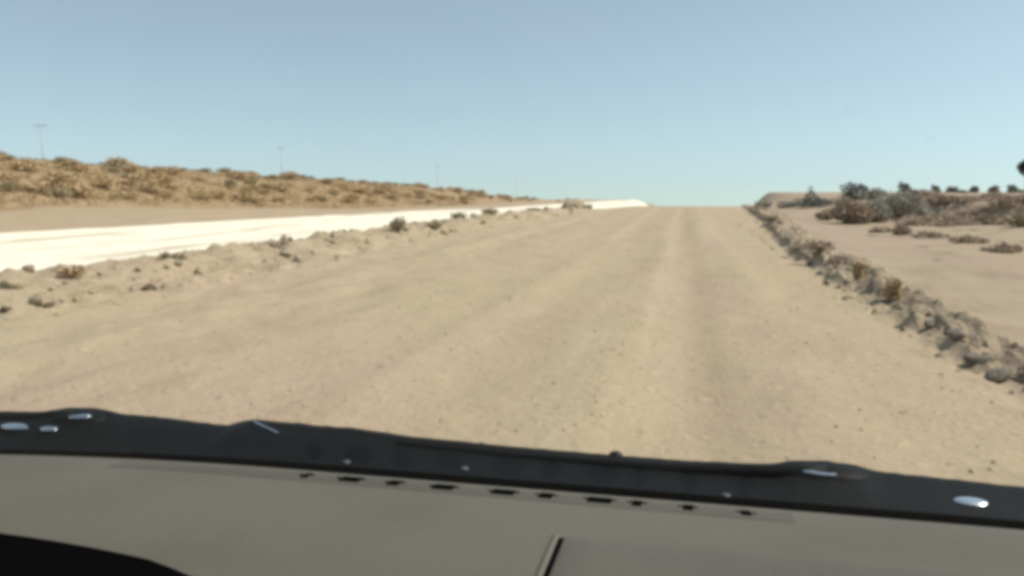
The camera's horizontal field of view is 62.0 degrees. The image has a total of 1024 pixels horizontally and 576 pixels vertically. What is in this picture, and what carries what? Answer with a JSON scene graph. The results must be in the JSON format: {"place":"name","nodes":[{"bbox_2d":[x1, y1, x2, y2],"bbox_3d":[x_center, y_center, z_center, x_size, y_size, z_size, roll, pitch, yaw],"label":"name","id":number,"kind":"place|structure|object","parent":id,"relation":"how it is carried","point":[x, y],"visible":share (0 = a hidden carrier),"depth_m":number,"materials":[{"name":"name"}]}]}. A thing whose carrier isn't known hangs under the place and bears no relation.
{"place":"outdoors","nodes":[
{"label":"outdoors","id":0,"kind":"place"},
{"bbox_2d":[0,206,633,316],"bbox_3d":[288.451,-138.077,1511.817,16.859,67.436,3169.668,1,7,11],"label":"berm","id":1,"kind":"structure","parent":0,"point":[123,273],"depth_m":15.20,"materials":[{"name":"beige soil"}]},
{"bbox_2d":[0,280,23,288],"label":"rock","id":2,"kind":"object","parent":1,"relation":"on","point":[6,284],"visible":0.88,"depth_m":10.94,"materials":[{"name":"beige stone"}]},
{"bbox_2d":[21,265,34,272],"bbox_3d":[-7.102,-0.289,12.510,0.175,0.134,0.148,1,21,-24],"label":"rock","id":3,"kind":"object","parent":1,"relation":"on","point":[29,268],"visible":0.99,"depth_m":12.46,"materials":[{"name":"beige stone"}]},
{"bbox_2d":[28,293,42,306],"bbox_3d":[-5.905,0.157,10.566,0.175,0.186,0.175,-2,7,-18],"label":"rock","id":4,"kind":"object","parent":1,"relation":"on","point":[36,299],"visible":0.99,"depth_m":10.51,"materials":[{"name":"beige stone"}]},
{"bbox_2d":[55,265,85,278],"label":"bush","id":5,"kind":"object","parent":1,"relation":"on","point":[74,271],"visible":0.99,"depth_m":12.20,"materials":[{"name":"brown plant"}]},
{"bbox_2d":[157,252,187,259],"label":"bush","id":6,"kind":"object","parent":1,"relation":"on","point":[177,256],"visible":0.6,"depth_m":14.58,"materials":[{"name":"brown plant"}]},
{"bbox_2d":[263,239,289,249],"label":"bush","id":7,"kind":"object","parent":1,"relation":"on","point":[280,245],"visible":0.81,"depth_m":18.13,"materials":[{"name":"orange plant"}]},
{"bbox_2d":[279,250,292,256],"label":"rock","id":8,"kind":"object","parent":1,"relation":"on","point":[284,253],"visible":1,"depth_m":17.69,"materials":[{"name":"beige stone"}]},
{"bbox_2d":[294,255,304,262],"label":"rock","id":9,"kind":"object","parent":1,"relation":"on","point":[298,259],"visible":0.69,"depth_m":17.10,"materials":[{"name":"beige stone"}]},
{"bbox_2d":[389,215,408,232],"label":"bush","id":10,"kind":"object","parent":1,"relation":"on","point":[397,221],"visible":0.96,"depth_m":25.40,"materials":[{"name":"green plant"}]},
{"bbox_2d":[424,222,442,228],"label":"bush","id":11,"kind":"object","parent":1,"relation":"on","point":[433,225],"visible":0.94,"depth_m":28.86,"materials":[{"name":"brown plant"}]},
{"bbox_2d":[450,211,467,218],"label":"bush","id":12,"kind":"object","parent":1,"relation":"on","point":[459,214],"visible":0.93,"depth_m":33.82,"materials":[{"name":"brown plant"}]},
{"bbox_2d":[481,208,498,214],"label":"bush","id":13,"kind":"object","parent":1,"relation":"on","point":[488,211],"visible":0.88,"depth_m":39.79,"materials":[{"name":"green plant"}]},
{"bbox_2d":[563,198,584,207],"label":"boulder","id":14,"kind":"object","parent":1,"relation":"on","point":[572,202],"visible":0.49,"depth_m":65.50,"materials":[{"name":"beige stone"}]},
{"bbox_2d":[0,200,640,232],"bbox_3d":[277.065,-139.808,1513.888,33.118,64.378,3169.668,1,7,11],"label":"ground","id":15,"kind":"structure","parent":0,"point":[44,219],"depth_m":44.23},
{"bbox_2d":[0,200,647,271],"bbox_3d":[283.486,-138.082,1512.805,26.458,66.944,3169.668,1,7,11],"label":"pale road","id":16,"kind":"structure","parent":0,"point":[40,250],"depth_m":27.77,"materials":[{"name":"white concrete"}]},
{"bbox_2d":[0,155,653,210],"bbox_3d":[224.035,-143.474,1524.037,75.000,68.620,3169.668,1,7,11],"label":"hill","id":17,"kind":"structure","parent":0,"point":[12,206],"depth_m":86.62,"materials":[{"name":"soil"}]},
{"bbox_2d":[0,180,20,191],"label":"bush","id":18,"kind":"object","parent":17,"relation":"on","point":[9,188],"visible":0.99,"depth_m":59.08,"materials":[{"name":"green plant"}]},
{"bbox_2d":[0,173,22,186],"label":"bush","id":19,"kind":"object","parent":17,"relation":"on","point":[3,178],"visible":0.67,"depth_m":60.70,"materials":[{"name":"brown plant"}]},
{"bbox_2d":[7,158,42,171],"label":"bush","id":20,"kind":"object","parent":17,"relation":"on","point":[25,164],"visible":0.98,"depth_m":70.67,"materials":[{"name":"brown plant"}]},
{"bbox_2d":[11,182,57,190],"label":"bush","id":21,"kind":"object","parent":17,"relation":"on","point":[34,185],"visible":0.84,"depth_m":61.13,"materials":[{"name":"brown plant"}]},
{"bbox_2d":[37,171,76,185],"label":"bush","id":22,"kind":"object","parent":17,"relation":"on","point":[56,176],"visible":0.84,"depth_m":66.14,"materials":[{"name":"brown plant"}]},
{"bbox_2d":[43,186,72,197],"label":"bush","id":23,"kind":"object","parent":17,"relation":"on","point":[55,191],"visible":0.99,"depth_m":61.33,"materials":[{"name":"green plant"}]},
{"bbox_2d":[55,181,85,188],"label":"bush","id":24,"kind":"object","parent":17,"relation":"on","point":[61,184],"visible":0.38,"depth_m":64.75,"materials":[{"name":"brown plant"}]},
{"bbox_2d":[55,158,88,167],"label":"bush","id":25,"kind":"object","parent":17,"relation":"on","point":[63,163],"visible":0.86,"depth_m":80.06,"materials":[{"name":"brown plant"}]},
{"bbox_2d":[58,185,96,196],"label":"bush","id":26,"kind":"object","parent":17,"relation":"on","point":[75,190],"visible":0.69,"depth_m":63.32,"materials":[{"name":"brown plant"}]},
{"bbox_2d":[63,164,92,172],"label":"bush","id":27,"kind":"object","parent":17,"relation":"on","point":[79,169],"visible":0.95,"depth_m":77.32,"materials":[{"name":"brown plant"}]},
{"bbox_2d":[89,177,115,187],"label":"bush","id":28,"kind":"object","parent":17,"relation":"on","point":[99,182],"visible":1,"depth_m":70.74,"materials":[{"name":"brown plant"}]},
{"bbox_2d":[107,166,121,172],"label":"bush","id":29,"kind":"object","parent":17,"relation":"on","point":[115,169],"visible":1,"depth_m":83.95,"materials":[{"name":"brown plant"}]},
{"bbox_2d":[105,156,134,166],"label":"bush","id":30,"kind":"object","parent":17,"relation":"on","point":[117,161],"visible":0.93,"depth_m":92.21,"materials":[{"name":"brown plant"}]},
{"bbox_2d":[108,190,137,198],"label":"bush","id":31,"kind":"object","parent":17,"relation":"on","point":[118,194],"visible":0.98,"depth_m":68.00,"materials":[{"name":"brown plant"}]},
{"bbox_2d":[120,163,145,172],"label":"bush","id":32,"kind":"object","parent":17,"relation":"on","point":[129,167],"visible":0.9,"depth_m":88.61,"materials":[{"name":"brown plant"}]},
{"bbox_2d":[115,172,160,185],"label":"bush","id":33,"kind":"object","parent":17,"relation":"on","point":[134,178],"visible":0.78,"depth_m":76.75,"materials":[{"name":"brown plant"}]},
{"bbox_2d":[130,180,159,192],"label":"bush","id":34,"kind":"object","parent":17,"relation":"on","point":[153,185],"visible":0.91,"depth_m":74.65,"materials":[{"name":"brown plant"}]},
{"bbox_2d":[146,165,166,173],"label":"bush","id":35,"kind":"object","parent":17,"relation":"on","point":[158,169],"visible":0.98,"depth_m":92.81,"materials":[{"name":"brown plant"}]},
{"bbox_2d":[150,174,175,184],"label":"bush","id":36,"kind":"object","parent":17,"relation":"on","point":[169,179],"visible":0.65,"depth_m":83.61,"materials":[{"name":"brown plant"}]},
{"bbox_2d":[151,190,177,196],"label":"bush","id":37,"kind":"object","parent":17,"relation":"on","point":[161,193],"visible":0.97,"depth_m":74.86,"materials":[{"name":"brown plant"}]},
{"bbox_2d":[160,184,178,188],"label":"bush","id":38,"kind":"object","parent":17,"relation":"on","point":[171,186],"visible":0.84,"depth_m":82.07,"materials":[{"name":"brown plant"}]},
{"bbox_2d":[161,166,184,175],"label":"bush","id":39,"kind":"object","parent":17,"relation":"on","point":[176,171],"visible":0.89,"depth_m":95.49,"materials":[{"name":"brown plant"}]},
{"bbox_2d":[189,190,213,199],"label":"bush","id":40,"kind":"object","parent":17,"relation":"on","point":[206,195],"visible":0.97,"depth_m":79.94,"materials":[{"name":"brown plant"}]},
{"bbox_2d":[207,189,229,197],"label":"bush","id":41,"kind":"object","parent":17,"relation":"on","point":[217,193],"visible":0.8,"depth_m":84.14,"materials":[{"name":"brown plant"}]},
{"bbox_2d":[223,178,236,186],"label":"bush","id":42,"kind":"object","parent":17,"relation":"on","point":[229,182],"visible":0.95,"depth_m":100.08,"materials":[{"name":"brown plant"}]},
{"bbox_2d":[224,170,253,179],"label":"bush","id":43,"kind":"object","parent":17,"relation":"on","point":[237,175],"visible":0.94,"depth_m":110.13,"materials":[{"name":"brown plant"}]},
{"bbox_2d":[228,191,253,199],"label":"bush","id":44,"kind":"object","parent":17,"relation":"on","point":[241,196],"visible":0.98,"depth_m":88.53,"materials":[{"name":"brown plant"}]},
{"bbox_2d":[237,186,254,193],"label":"bush","id":45,"kind":"object","parent":17,"relation":"on","point":[248,189],"visible":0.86,"depth_m":96.88,"materials":[{"name":"brown plant"}]},
{"bbox_2d":[242,195,265,203],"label":"bush","id":46,"kind":"object","parent":17,"relation":"on","point":[253,199],"visible":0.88,"depth_m":88.95,"materials":[{"name":"brown plant"}]},
{"bbox_2d":[255,187,270,193],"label":"bush","id":47,"kind":"object","parent":17,"relation":"on","point":[264,191],"visible":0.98,"depth_m":100.85,"materials":[{"name":"brown plant"}]},
{"bbox_2d":[270,182,293,191],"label":"bush","id":48,"kind":"object","parent":17,"relation":"on","point":[282,187],"visible":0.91,"depth_m":108.53,"materials":[{"name":"brown plant"}]},
{"bbox_2d":[278,171,301,178],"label":"bush","id":49,"kind":"object","parent":17,"relation":"on","point":[289,175],"visible":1,"depth_m":130.63,"materials":[{"name":"brown plant"}]},
{"bbox_2d":[339,193,361,201],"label":"bush","id":50,"kind":"object","parent":17,"relation":"on","point":[353,196],"visible":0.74,"depth_m":117.44,"materials":[{"name":"brown plant"}]},
{"bbox_2d":[351,188,369,192],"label":"bush","id":51,"kind":"object","parent":17,"relation":"on","point":[360,190],"visible":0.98,"depth_m":132.53,"materials":[{"name":"brown plant"}]},
{"bbox_2d":[381,193,401,199],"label":"bush","id":52,"kind":"object","parent":17,"relation":"on","point":[392,196],"visible":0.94,"depth_m":137.68,"materials":[{"name":"brown plant"}]},
{"bbox_2d":[0,206,1023,486],"bbox_3d":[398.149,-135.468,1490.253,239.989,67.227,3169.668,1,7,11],"label":"dirt road","id":53,"kind":"structure","parent":0,"point":[676,402],"depth_m":7.60,"materials":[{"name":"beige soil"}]},
{"bbox_2d":[43,302,54,307],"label":"rock","id":54,"kind":"object","parent":53,"relation":"on","point":[48,304],"visible":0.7,"depth_m":10.44,"materials":[{"name":"stone"}]},
{"bbox_2d":[140,283,156,290],"bbox_3d":[-5.406,0.005,12.690,0.225,0.141,0.184,11,10,18],"label":"rock","id":55,"kind":"object","parent":53,"relation":"on","point":[148,287],"visible":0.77,"depth_m":12.64,"materials":[{"name":"stone"}]},
{"bbox_2d":[0,407,1023,575],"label":"car","id":56,"kind":"object","parent":53,"relation":"on","point":[92,492],"visible":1,"depth_m":0.83,"materials":[{"name":"plastic"}]},
{"bbox_2d":[984,368,1011,381],"bbox_3d":[3.714,0.668,6.522,0.188,0.112,0.158,-6,0,-28],"label":"rock","id":57,"kind":"object","parent":53,"relation":"on","point":[996,374],"visible":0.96,"depth_m":6.47,"materials":[{"name":"grey stone"}]},
{"bbox_2d":[0,0,1023,205],"label":"sky","id":58,"kind":"structure","parent":0,"point":[653,102],"materials":[{"name":"blue"}]},
{"bbox_2d":[763,215,780,222],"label":"bush","id":59,"kind":"object","parent":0,"point":[773,218],"visible":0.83,"depth_m":32.83,"materials":[{"name":"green plant"}]},
{"bbox_2d":[742,204,1023,388],"bbox_3d":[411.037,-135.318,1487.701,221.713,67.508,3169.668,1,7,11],"label":"berm","id":60,"kind":"structure","parent":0,"point":[1003,350],"depth_m":9.98,"materials":[{"name":"beige soil"}]},
{"bbox_2d":[753,199,771,207],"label":"bush","id":61,"kind":"object","parent":60,"relation":"on","point":[766,203],"visible":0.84,"depth_m":61.29,"materials":[{"name":"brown plant"}]},
{"bbox_2d":[782,241,807,252],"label":"bush","id":62,"kind":"object","parent":60,"relation":"on","point":[795,247],"visible":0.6,"depth_m":18.61,"materials":[{"name":"orange plant"}]},
{"bbox_2d":[804,238,835,251],"bbox_3d":[5.998,-0.811,16.631,0.642,0.304,0.454,1,7,11],"label":"bush","id":63,"kind":"object","parent":60,"relation":"on","point":[822,245],"visible":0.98,"depth_m":16.57,"materials":[{"name":"orange plant"}]},
{"bbox_2d":[826,253,849,266],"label":"bush","id":64,"kind":"object","parent":60,"relation":"on","point":[834,260],"visible":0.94,"depth_m":14.56,"materials":[{"name":"orange plant"}]},
{"bbox_2d":[851,261,867,279],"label":"bush","id":65,"kind":"object","parent":60,"relation":"on","point":[858,269],"visible":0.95,"depth_m":12.62,"materials":[{"name":"brown plant"}]},
{"bbox_2d":[882,276,904,300],"bbox_3d":[4.770,0.042,10.654,0.270,0.370,0.249,1,7,11],"label":"bush","id":66,"kind":"object","parent":60,"relation":"on","point":[892,289],"visible":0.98,"depth_m":10.61,"materials":[{"name":"brown plant"}]},
{"bbox_2d":[891,303,905,309],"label":"rock","id":67,"kind":"object","parent":60,"relation":"on","point":[896,306],"visible":0.63,"depth_m":9.88,"materials":[{"name":"beige stone"}]},
{"bbox_2d":[924,319,935,329],"bbox_3d":[4.254,0.374,8.701,0.147,0.112,0.111,2,1,-35],"label":"rock","id":68,"kind":"object","parent":60,"relation":"on","point":[929,324],"visible":0.98,"depth_m":8.66,"materials":[{"name":"grey stone"}]},
{"bbox_2d":[943,323,959,335],"bbox_3d":[4.225,0.444,8.123,0.204,0.181,0.209,4,16,-13],"label":"rock","id":69,"kind":"object","parent":60,"relation":"on","point":[948,326],"visible":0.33,"depth_m":8.14,"materials":[{"name":"grey stone"}]},
{"bbox_2d":[946,328,967,340],"bbox_3d":[4.030,0.425,7.707,0.158,0.096,0.224,-13,14,-21],"label":"rock","id":70,"kind":"object","parent":60,"relation":"on","point":[954,334],"visible":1,"depth_m":7.67,"materials":[{"name":"grey stone"}]},
{"bbox_2d":[963,353,994,364],"bbox_3d":[3.901,0.602,7.111,0.243,0.096,0.134,2,7,16],"label":"rock","id":71,"kind":"object","parent":60,"relation":"on","point":[974,358],"visible":0.9,"depth_m":7.07,"materials":[{"name":"grey stone"}]},
{"bbox_2d":[759,192,1023,345],"bbox_3d":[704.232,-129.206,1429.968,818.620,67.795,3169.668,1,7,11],"label":"ground","id":72,"kind":"structure","parent":0,"point":[986,287],"depth_m":16.03,"materials":[{"name":"beige sand"}]},
{"bbox_2d":[776,201,798,208],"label":"bush","id":73,"kind":"object","parent":72,"relation":"on","point":[782,204],"visible":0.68,"depth_m":59.41,"materials":[{"name":"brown plant"}]},
{"bbox_2d":[790,185,829,207],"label":"bush","id":74,"kind":"object","parent":72,"relation":"on","point":[812,201],"visible":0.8,"depth_m":57.32,"materials":[{"name":"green plant"}]},
{"bbox_2d":[814,209,831,219],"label":"bush","id":75,"kind":"object","parent":72,"relation":"on","point":[823,215],"visible":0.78,"depth_m":34.72,"materials":[{"name":"orange plant"}]},
{"bbox_2d":[824,198,843,203],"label":"bush","id":76,"kind":"object","parent":72,"relation":"on","point":[834,201],"visible":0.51,"depth_m":60.97,"materials":[{"name":"brown plant"}]},
{"bbox_2d":[826,196,877,223],"bbox_3d":[13.041,-2.966,32.718,1.494,1.142,1.580,-2,7,-16],"label":"bush","id":77,"kind":"object","parent":72,"relation":"on","point":[854,212],"visible":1,"depth_m":32.57,"materials":[{"name":"orange plant"}]},
{"bbox_2d":[838,181,868,201],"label":"tree","id":78,"kind":"object","parent":72,"relation":"on","point":[850,188],"visible":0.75,"depth_m":55.31,"materials":[{"name":"green plant"}]},
{"bbox_2d":[853,187,888,199],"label":"bush","id":79,"kind":"object","parent":72,"relation":"on","point":[873,193],"visible":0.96,"depth_m":53.38,"materials":[{"name":"grey plant"}]},
{"bbox_2d":[861,199,892,222],"bbox_3d":[14.260,-3.005,33.385,1.288,0.997,1.319,6,9,41],"label":"bush","id":80,"kind":"object","parent":72,"relation":"on","point":[882,209],"visible":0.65,"depth_m":33.07,"materials":[{"name":"grey plant"}]},
{"bbox_2d":[868,226,891,232],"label":"bush","id":81,"kind":"object","parent":72,"relation":"on","point":[879,229],"visible":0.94,"depth_m":25.81,"materials":[{"name":"orange plant"}]},
{"bbox_2d":[891,224,913,234],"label":"bush","id":82,"kind":"object","parent":72,"relation":"on","point":[897,229],"visible":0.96,"depth_m":24.37,"materials":[{"name":"orange plant"}]},
{"bbox_2d":[875,188,932,219],"bbox_3d":[15.879,-3.406,35.013,2.510,1.432,2.162,1,7,11],"label":"bush","id":83,"kind":"object","parent":72,"relation":"on","point":[908,204],"visible":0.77,"depth_m":34.39,"materials":[{"name":"grey plant"}]},
{"bbox_2d":[896,181,911,193],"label":"tree","id":84,"kind":"object","parent":72,"relation":"on","point":[905,186],"visible":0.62,"depth_m":74.29,"materials":[{"name":"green plant"}]},
{"bbox_2d":[896,215,937,225],"bbox_3d":[14.589,-2.385,30.654,1.171,0.492,1.467,-3,7,-23],"label":"brush clump","id":85,"kind":"object","parent":72,"relation":"on","point":[922,221],"visible":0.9,"depth_m":30.47,"materials":[{"name":"orange plant"}]},
{"bbox_2d":[898,188,944,196],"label":"bush","id":86,"kind":"object","parent":72,"relation":"on","point":[926,192],"visible":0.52,"depth_m":45.41,"materials":[{"name":"orange plant"}]},
{"bbox_2d":[911,230,950,237],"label":"bush","id":87,"kind":"object","parent":72,"relation":"on","point":[931,234],"visible":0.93,"depth_m":22.88,"materials":[{"name":"orange plant"}]},
{"bbox_2d":[928,196,957,203],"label":"brush clump","id":88,"kind":"object","parent":72,"relation":"on","point":[944,198],"visible":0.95,"depth_m":36.40,"materials":[{"name":"orange plant"}]},
{"bbox_2d":[925,211,969,221],"bbox_3d":[16.362,-2.603,31.883,1.439,0.529,1.683,-5,8,-40],"label":"brush clump","id":89,"kind":"object","parent":72,"relation":"on","point":[937,216],"visible":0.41,"depth_m":31.93,"materials":[{"name":"orange plant"}]},
{"bbox_2d":[945,186,958,192],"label":"tree","id":90,"kind":"object","parent":72,"relation":"on","point":[950,189],"visible":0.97,"depth_m":196.24,"materials":[{"name":"green plant"}]},
{"bbox_2d":[935,220,978,226],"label":"brush clump","id":91,"kind":"object","parent":72,"relation":"on","point":[959,224],"visible":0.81,"depth_m":30.40,"materials":[{"name":"orange plant"}]},
{"bbox_2d":[940,214,978,221],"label":"brush clump","id":92,"kind":"object","parent":72,"relation":"on","point":[946,216],"visible":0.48,"depth_m":31.47,"materials":[{"name":"orange plant"}]},
{"bbox_2d":[948,195,983,202],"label":"brush clump","id":93,"kind":"object","parent":72,"relation":"on","point":[967,199],"visible":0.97,"depth_m":36.19,"materials":[{"name":"orange plant"}]},
{"bbox_2d":[952,219,980,225],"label":"brush clump","id":94,"kind":"object","parent":72,"relation":"on","point":[970,222],"visible":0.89,"depth_m":30.39,"materials":[{"name":"orange plant"}]},
{"bbox_2d":[952,216,981,222],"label":"brush clump","id":95,"kind":"object","parent":72,"relation":"on","point":[967,218],"visible":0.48,"depth_m":31.03,"materials":[{"name":"orange plant"}]},
{"bbox_2d":[947,234,990,243],"bbox_3d":[11.036,-1.146,20.509,1.020,0.330,0.766,1,7,11],"label":"bush","id":96,"kind":"object","parent":72,"relation":"on","point":[967,238],"visible":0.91,"depth_m":20.41,"materials":[{"name":"orange plant"}]},
{"bbox_2d":[959,209,983,215],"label":"brush clump","id":97,"kind":"object","parent":72,"relation":"on","point":[972,212],"visible":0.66,"depth_m":35.02,"materials":[{"name":"orange plant"}]},
{"bbox_2d":[973,205,994,211],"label":"brush clump","id":98,"kind":"object","parent":72,"relation":"on","point":[984,206],"visible":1,"depth_m":35.05,"materials":[{"name":"orange plant"}]},
{"bbox_2d":[974,192,1005,200],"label":"brush clump","id":99,"kind":"object","parent":72,"relation":"on","point":[986,195],"visible":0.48,"depth_m":37.69,"materials":[{"name":"orange plant"}]},
{"bbox_2d":[976,213,1006,223],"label":"bush","id":100,"kind":"object","parent":72,"relation":"on","point":[986,217],"visible":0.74,"depth_m":30.81,"materials":[{"name":"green plant"}]},
{"bbox_2d":[982,216,1010,224],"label":"brush clump","id":101,"kind":"object","parent":72,"relation":"on","point":[1001,222],"visible":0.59,"depth_m":30.32,"materials":[{"name":"orange plant"}]},
{"bbox_2d":[980,241,1023,252],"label":"bush","id":102,"kind":"object","parent":72,"relation":"on","point":[1003,247],"visible":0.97,"depth_m":16.90,"materials":[{"name":"orange plant"}]},
{"bbox_2d":[984,198,1021,207],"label":"brush clump","id":103,"kind":"object","parent":72,"relation":"on","point":[1003,202],"visible":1,"depth_m":34.58,"materials":[{"name":"orange plant"}]},
{"bbox_2d":[993,194,1023,202],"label":"brush clump","id":104,"kind":"object","parent":72,"relation":"on","point":[1007,197],"visible":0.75,"depth_m":34.80,"materials":[{"name":"orange plant"}]},
{"bbox_2d":[1006,184,1020,192],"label":"tree","id":105,"kind":"object","parent":72,"relation":"on","point":[1013,188],"visible":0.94,"depth_m":196.25,"materials":[{"name":"green plant"}]},
{"bbox_2d":[1005,215,1023,226],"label":"bush","id":106,"kind":"object","parent":72,"relation":"on","point":[1015,220],"visible":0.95,"depth_m":27.85,"materials":[{"name":"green plant"}]},
{"bbox_2d":[1016,159,1023,175],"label":"tree","id":107,"kind":"object","parent":72,"relation":"on","point":[1020,166],"visible":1,"depth_m":47.59,"materials":[{"name":"green plant"}]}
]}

